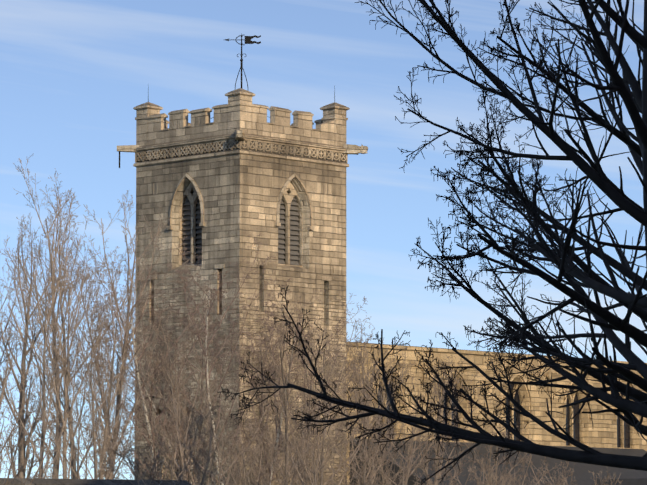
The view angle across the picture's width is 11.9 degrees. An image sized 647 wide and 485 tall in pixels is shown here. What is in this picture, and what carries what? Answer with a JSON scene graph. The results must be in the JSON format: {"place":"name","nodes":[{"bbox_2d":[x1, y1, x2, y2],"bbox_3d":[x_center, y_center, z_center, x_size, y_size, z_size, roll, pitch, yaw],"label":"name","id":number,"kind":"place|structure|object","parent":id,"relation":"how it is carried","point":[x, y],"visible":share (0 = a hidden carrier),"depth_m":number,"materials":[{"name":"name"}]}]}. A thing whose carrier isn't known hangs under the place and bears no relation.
{"place":"outdoors","nodes":[
{"label":"outdoors","id":0,"kind":"place"},
{"bbox_2d":[0,0,646,479],"label":"sky","id":1,"kind":"structure","parent":0,"point":[74,73],"materials":[{"name":"blue"}]},
{"bbox_2d":[350,438,646,484],"bbox_3d":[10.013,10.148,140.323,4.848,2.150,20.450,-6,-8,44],"label":"roof","id":2,"kind":"structure","parent":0,"point":[582,475],"depth_m":138.66,"materials":[{"name":"grey"}]},
{"bbox_2d":[594,478,646,484],"bbox_3d":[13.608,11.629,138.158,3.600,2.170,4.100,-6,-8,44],"label":"porch roof","id":3,"kind":"structure","parent":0,"point":[641,481],"depth_m":138.14,"materials":[{"name":"grey"}]},
{"label":"ground","id":4,"kind":"structure","parent":0,"visible":0},
{"bbox_2d":[0,248,32,472],"bbox_3d":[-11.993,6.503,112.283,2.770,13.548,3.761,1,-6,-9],"label":"tree","id":5,"kind":"object","parent":4,"relation":"on","point":[1,362],"visible":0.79,"depth_m":112.27,"materials":[{"name":"brown plant"}]},
{"bbox_2d":[0,368,61,484],"bbox_3d":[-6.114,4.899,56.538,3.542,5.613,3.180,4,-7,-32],"label":"tree","id":6,"kind":"object","parent":4,"relation":"on","point":[24,459],"visible":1,"depth_m":56.43,"materials":[{"name":"brown plant"}]},
{"bbox_2d":[0,212,73,477],"bbox_3d":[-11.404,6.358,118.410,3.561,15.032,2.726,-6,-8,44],"label":"tree","id":7,"kind":"object","parent":4,"relation":"on","point":[24,376],"visible":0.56,"depth_m":118.07,"materials":[{"name":"brown plant"}]},
{"bbox_2d":[0,233,75,478],"bbox_3d":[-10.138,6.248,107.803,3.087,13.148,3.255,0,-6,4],"label":"tree","id":8,"kind":"object","parent":4,"relation":"on","point":[43,404],"visible":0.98,"depth_m":107.78,"materials":[{"name":"brown plant"}]},
{"bbox_2d":[0,156,102,478],"bbox_3d":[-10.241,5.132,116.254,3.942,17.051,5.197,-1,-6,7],"label":"tree","id":9,"kind":"object","parent":4,"relation":"on","point":[47,236],"visible":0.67,"depth_m":116.62,"materials":[{"name":"brown plant"}]},
{"bbox_2d":[8,235,114,478],"bbox_3d":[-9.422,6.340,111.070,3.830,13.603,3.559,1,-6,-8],"label":"tree","id":10,"kind":"object","parent":4,"relation":"on","point":[66,386],"visible":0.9,"depth_m":111.05,"materials":[{"name":"brown plant"}]},
{"bbox_2d":[4,188,145,478],"bbox_3d":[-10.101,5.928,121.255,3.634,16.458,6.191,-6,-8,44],"label":"tree","id":11,"kind":"object","parent":4,"relation":"on","point":[73,463],"visible":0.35,"depth_m":121.57,"materials":[{"name":"brown plant"}]},
{"bbox_2d":[3,296,150,478],"bbox_3d":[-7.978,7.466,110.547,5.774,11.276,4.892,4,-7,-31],"label":"tree","id":12,"kind":"object","parent":4,"relation":"on","point":[93,420],"visible":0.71,"depth_m":110.92,"materials":[{"name":"brown plant"}]},
{"bbox_2d":[28,383,162,479],"bbox_3d":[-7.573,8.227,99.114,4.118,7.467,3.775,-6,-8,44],"label":"tree","id":13,"kind":"object","parent":4,"relation":"on","point":[77,475],"visible":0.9,"depth_m":99.27,"materials":[{"name":"brown plant"}]},
{"bbox_2d":[0,478,191,484],"bbox_3d":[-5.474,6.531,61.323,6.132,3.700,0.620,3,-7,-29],"label":"boundary wall","id":14,"kind":"structure","parent":4,"relation":"on","point":[36,481],"depth_m":61.66,"materials":[{"name":"stone"}]},
{"bbox_2d":[49,236,142,478],"bbox_3d":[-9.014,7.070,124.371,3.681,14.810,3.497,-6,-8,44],"label":"tree","id":15,"kind":"object","parent":4,"relation":"on","point":[104,410],"visible":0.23,"depth_m":124.22,"materials":[{"name":"brown plant"}]},
{"bbox_2d":[60,263,172,478],"bbox_3d":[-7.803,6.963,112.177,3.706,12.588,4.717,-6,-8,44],"label":"tree","id":16,"kind":"object","parent":4,"relation":"on","point":[111,371],"visible":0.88,"depth_m":112.04,"materials":[{"name":"brown plant"}]},
{"bbox_2d":[63,190,195,478],"bbox_3d":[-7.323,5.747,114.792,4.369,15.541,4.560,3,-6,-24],"label":"tree","id":17,"kind":"object","parent":4,"relation":"on","point":[127,311],"visible":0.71,"depth_m":115.40,"materials":[{"name":"brown plant"}]},
{"bbox_2d":[70,302,214,484],"bbox_3d":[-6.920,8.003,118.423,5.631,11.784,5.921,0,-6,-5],"label":"tree","id":18,"kind":"object","parent":4,"relation":"on","point":[146,367],"visible":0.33,"depth_m":118.25,"materials":[{"name":"brown plant"}]},
{"bbox_2d":[73,254,237,479],"bbox_3d":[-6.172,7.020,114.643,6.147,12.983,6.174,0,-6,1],"label":"tree","id":19,"kind":"object","parent":4,"relation":"on","point":[151,438],"visible":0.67,"depth_m":114.18,"materials":[{"name":"brown plant"}]},
{"bbox_2d":[92,405,219,484],"bbox_3d":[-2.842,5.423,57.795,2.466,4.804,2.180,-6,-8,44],"label":"tree","id":20,"kind":"object","parent":4,"relation":"on","point":[205,476],"visible":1,"depth_m":58.01,"materials":[{"name":"brown plant"}]},
{"bbox_2d":[140,300,213,484],"bbox_3d":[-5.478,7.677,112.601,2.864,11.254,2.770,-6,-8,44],"label":"tree","id":21,"kind":"object","parent":4,"relation":"on","point":[168,364],"visible":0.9,"depth_m":112.69,"materials":[{"name":"brown plant"}]},
{"bbox_2d":[128,377,231,484],"bbox_3d":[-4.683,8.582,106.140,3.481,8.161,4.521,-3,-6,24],"label":"tree","id":22,"kind":"object","parent":4,"relation":"on","point":[168,436],"visible":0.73,"depth_m":106.16,"materials":[{"name":"brown plant"}]},
{"bbox_2d":[159,291,237,484],"bbox_3d":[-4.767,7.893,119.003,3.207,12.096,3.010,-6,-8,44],"label":"tree","id":23,"kind":"object","parent":4,"relation":"on","point":[202,399],"visible":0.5,"depth_m":118.82,"materials":[{"name":"brown plant"}]},
{"bbox_2d":[90,233,318,484],"bbox_3d":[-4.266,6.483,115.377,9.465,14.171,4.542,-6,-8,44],"label":"tree","id":24,"kind":"object","parent":4,"relation":"on","point":[206,351],"visible":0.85,"depth_m":115.21,"materials":[{"name":"brown wood"}]},
{"bbox_2d":[152,367,287,484],"bbox_3d":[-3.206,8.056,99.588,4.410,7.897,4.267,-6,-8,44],"label":"tree","id":25,"kind":"object","parent":4,"relation":"on","point":[237,479],"visible":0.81,"depth_m":99.16,"materials":[{"name":"brown plant"}]},
{"bbox_2d":[175,378,284,484],"bbox_3d":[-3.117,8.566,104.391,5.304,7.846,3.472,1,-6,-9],"label":"tree","id":26,"kind":"object","parent":4,"relation":"on","point":[248,438],"visible":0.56,"depth_m":104.77,"materials":[{"name":"brown plant"}]},
{"bbox_2d":[117,34,367,484],"bbox_3d":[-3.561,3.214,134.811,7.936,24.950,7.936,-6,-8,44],"label":"tower","id":27,"kind":"structure","parent":4,"relation":"on","point":[229,179],"depth_m":133.00,"materials":[{"name":"stone"}]},
{"bbox_2d":[171,370,323,484],"bbox_3d":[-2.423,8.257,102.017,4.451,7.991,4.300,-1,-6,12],"label":"tree","id":28,"kind":"object","parent":4,"relation":"on","point":[272,445],"visible":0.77,"depth_m":101.77,"materials":[{"name":"brown plant"}]},
{"bbox_2d":[221,315,284,484],"bbox_3d":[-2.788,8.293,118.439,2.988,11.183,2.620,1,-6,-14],"label":"tree","id":29,"kind":"object","parent":4,"relation":"on","point":[262,480],"visible":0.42,"depth_m":118.61,"materials":[{"name":"brown plant"}]},
{"bbox_2d":[261,300,337,484],"bbox_3d":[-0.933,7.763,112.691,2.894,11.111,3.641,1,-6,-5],"label":"tree","id":30,"kind":"object","parent":4,"relation":"on","point":[281,390],"visible":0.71,"depth_m":112.70,"materials":[{"name":"brown plant"}]},
{"bbox_2d":[229,274,374,484],"bbox_3d":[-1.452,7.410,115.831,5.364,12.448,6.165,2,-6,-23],"label":"tree","id":31,"kind":"object","parent":4,"relation":"on","point":[281,416],"visible":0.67,"depth_m":115.56,"materials":[{"name":"brown plant"}]},
{"bbox_2d":[231,382,393,484],"bbox_3d":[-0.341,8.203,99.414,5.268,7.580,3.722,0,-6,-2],"label":"tree","id":32,"kind":"object","parent":4,"relation":"on","point":[315,479],"visible":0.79,"depth_m":99.80,"materials":[{"name":"brown plant"}]},
{"bbox_2d":[281,315,360,484],"bbox_3d":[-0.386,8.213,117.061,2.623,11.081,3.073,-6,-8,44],"label":"tree","id":33,"kind":"object","parent":4,"relation":"on","point":[310,388],"visible":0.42,"depth_m":117.31,"materials":[{"name":"brown plant"}]},
{"bbox_2d":[239,387,404,484],"bbox_3d":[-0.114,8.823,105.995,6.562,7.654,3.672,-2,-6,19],"label":"tree","id":34,"kind":"object","parent":4,"relation":"on","point":[337,440],"visible":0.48,"depth_m":105.74,"materials":[{"name":"brown plant"}]},
{"bbox_2d":[258,292,410,484],"bbox_3d":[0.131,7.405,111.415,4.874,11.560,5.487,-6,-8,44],"label":"tree","id":35,"kind":"object","parent":4,"relation":"on","point":[328,382],"visible":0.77,"depth_m":111.42,"materials":[{"name":"brown plant"}]},
{"bbox_2d":[319,327,413,484],"bbox_3d":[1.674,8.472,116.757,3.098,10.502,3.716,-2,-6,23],"label":"tree","id":36,"kind":"object","parent":4,"relation":"on","point":[366,379],"visible":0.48,"depth_m":117.08,"materials":[{"name":"brown plant"}]},
{"bbox_2d":[312,376,434,484],"bbox_3d":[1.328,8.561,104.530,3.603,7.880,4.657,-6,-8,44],"label":"tree","id":37,"kind":"object","parent":4,"relation":"on","point":[363,477],"visible":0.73,"depth_m":104.25,"materials":[{"name":"brown plant"}]},
{"bbox_2d":[341,338,405,484],"bbox_3d":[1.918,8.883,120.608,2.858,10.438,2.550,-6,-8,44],"label":"tree","id":38,"kind":"object","parent":4,"relation":"on","point":[368,440],"visible":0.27,"depth_m":120.69,"materials":[{"name":"brown plant"}]},
{"bbox_2d":[347,410,427,484],"bbox_3d":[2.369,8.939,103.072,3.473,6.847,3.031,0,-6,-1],"label":"tree","id":39,"kind":"object","parent":4,"relation":"on","point":[407,474],"visible":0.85,"depth_m":103.31,"materials":[{"name":"brown plant"}]},
{"bbox_2d":[331,340,505,484],"bbox_3d":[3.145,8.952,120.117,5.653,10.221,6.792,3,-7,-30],"label":"tree","id":40,"kind":"object","parent":4,"relation":"on","point":[428,449],"visible":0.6,"depth_m":119.82,"materials":[{"name":"brown plant"}]},
{"bbox_2d":[217,0,646,484],"bbox_3d":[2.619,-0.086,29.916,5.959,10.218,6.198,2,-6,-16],"label":"tree","id":41,"kind":"object","parent":4,"relation":"on","point":[568,268],"visible":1,"depth_m":29.90,"materials":[{"name":"black plant"}]},
{"bbox_2d":[406,355,459,484],"bbox_3d":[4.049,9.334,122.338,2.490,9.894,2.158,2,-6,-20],"label":"tree","id":42,"kind":"object","parent":4,"relation":"on","point":[436,445],"visible":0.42,"depth_m":122.43,"materials":[{"name":"brown plant"}]},
{"bbox_2d":[387,451,523,484],"bbox_3d":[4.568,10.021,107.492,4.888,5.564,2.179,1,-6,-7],"label":"tree","id":43,"kind":"object","parent":4,"relation":"on","point":[460,472],"visible":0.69,"depth_m":107.59,"materials":[{"name":"brown plant"}]},
{"bbox_2d":[452,402,531,484],"bbox_3d":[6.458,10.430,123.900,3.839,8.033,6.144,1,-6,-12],"label":"tree","id":44,"kind":"object","parent":4,"relation":"on","point":[495,464],"visible":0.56,"depth_m":122.88,"materials":[{"name":"brown plant"}]},
{"bbox_2d":[346,346,646,483],"bbox_3d":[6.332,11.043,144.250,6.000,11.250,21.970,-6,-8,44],"label":"nave walls","id":45,"kind":"structure","parent":4,"relation":"on","point":[601,432],"depth_m":142.42,"materials":[{"name":"beige stone"}]},
{"bbox_2d":[355,342,546,355],"bbox_3d":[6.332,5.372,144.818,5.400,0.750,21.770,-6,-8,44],"label":"roof corbels","id":46,"kind":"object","parent":45,"relation":"on","point":[446,348],"depth_m":144.08,"materials":[{"name":"beige stone"}]},
{"bbox_2d":[421,365,551,390],"bbox_3d":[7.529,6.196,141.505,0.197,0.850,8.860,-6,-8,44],"label":"nave downpipes","id":47,"kind":"object","parent":45,"relation":"attached to","point":[548,375],"visible":0.65,"depth_m":138.45,"materials":[{"name":"black metal"}]},
{"bbox_2d":[346,342,646,448],"bbox_3d":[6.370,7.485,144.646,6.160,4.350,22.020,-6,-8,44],"label":"nave dressings","id":48,"kind":"structure","parent":45,"relation":"attached to","point":[571,398],"depth_m":141.77,"materials":[{"name":"beige stone"}]},
{"bbox_2d":[377,375,629,447],"bbox_3d":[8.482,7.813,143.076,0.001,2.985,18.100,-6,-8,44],"label":"church windows","id":49,"kind":"structure","parent":45,"relation":"in","point":[576,430],"depth_m":146.20,"materials":[{"name":"black glass"}]},
{"bbox_2d":[435,435,563,484],"bbox_3d":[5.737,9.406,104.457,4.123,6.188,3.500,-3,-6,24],"label":"tree","id":50,"kind":"object","parent":4,"relation":"on","point":[510,479],"visible":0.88,"depth_m":104.67,"materials":[{"name":"brown plant"}]},
{"bbox_2d":[475,459,564,484],"bbox_3d":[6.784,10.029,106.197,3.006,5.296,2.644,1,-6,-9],"label":"bush","id":51,"kind":"object","parent":4,"relation":"on","point":[504,477],"visible":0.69,"depth_m":106.02,"materials":[{"name":"brown plant"}]},
{"bbox_2d":[409,0,646,456],"bbox_3d":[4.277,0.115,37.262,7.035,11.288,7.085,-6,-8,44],"label":"tree","id":52,"kind":"object","parent":4,"relation":"on","point":[625,270],"visible":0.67,"depth_m":36.83,"materials":[{"name":"black plant"}]},
{"bbox_2d":[518,455,575,484],"bbox_3d":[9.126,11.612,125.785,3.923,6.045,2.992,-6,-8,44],"label":"bush","id":53,"kind":"object","parent":4,"relation":"on","point":[553,481],"visible":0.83,"depth_m":125.45,"materials":[{"name":"brown plant"}]},
{"bbox_2d":[529,457,621,484],"bbox_3d":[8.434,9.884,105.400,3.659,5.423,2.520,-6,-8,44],"label":"bush","id":54,"kind":"object","parent":4,"relation":"on","point":[606,480],"visible":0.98,"depth_m":105.34,"materials":[{"name":"brown plant"}]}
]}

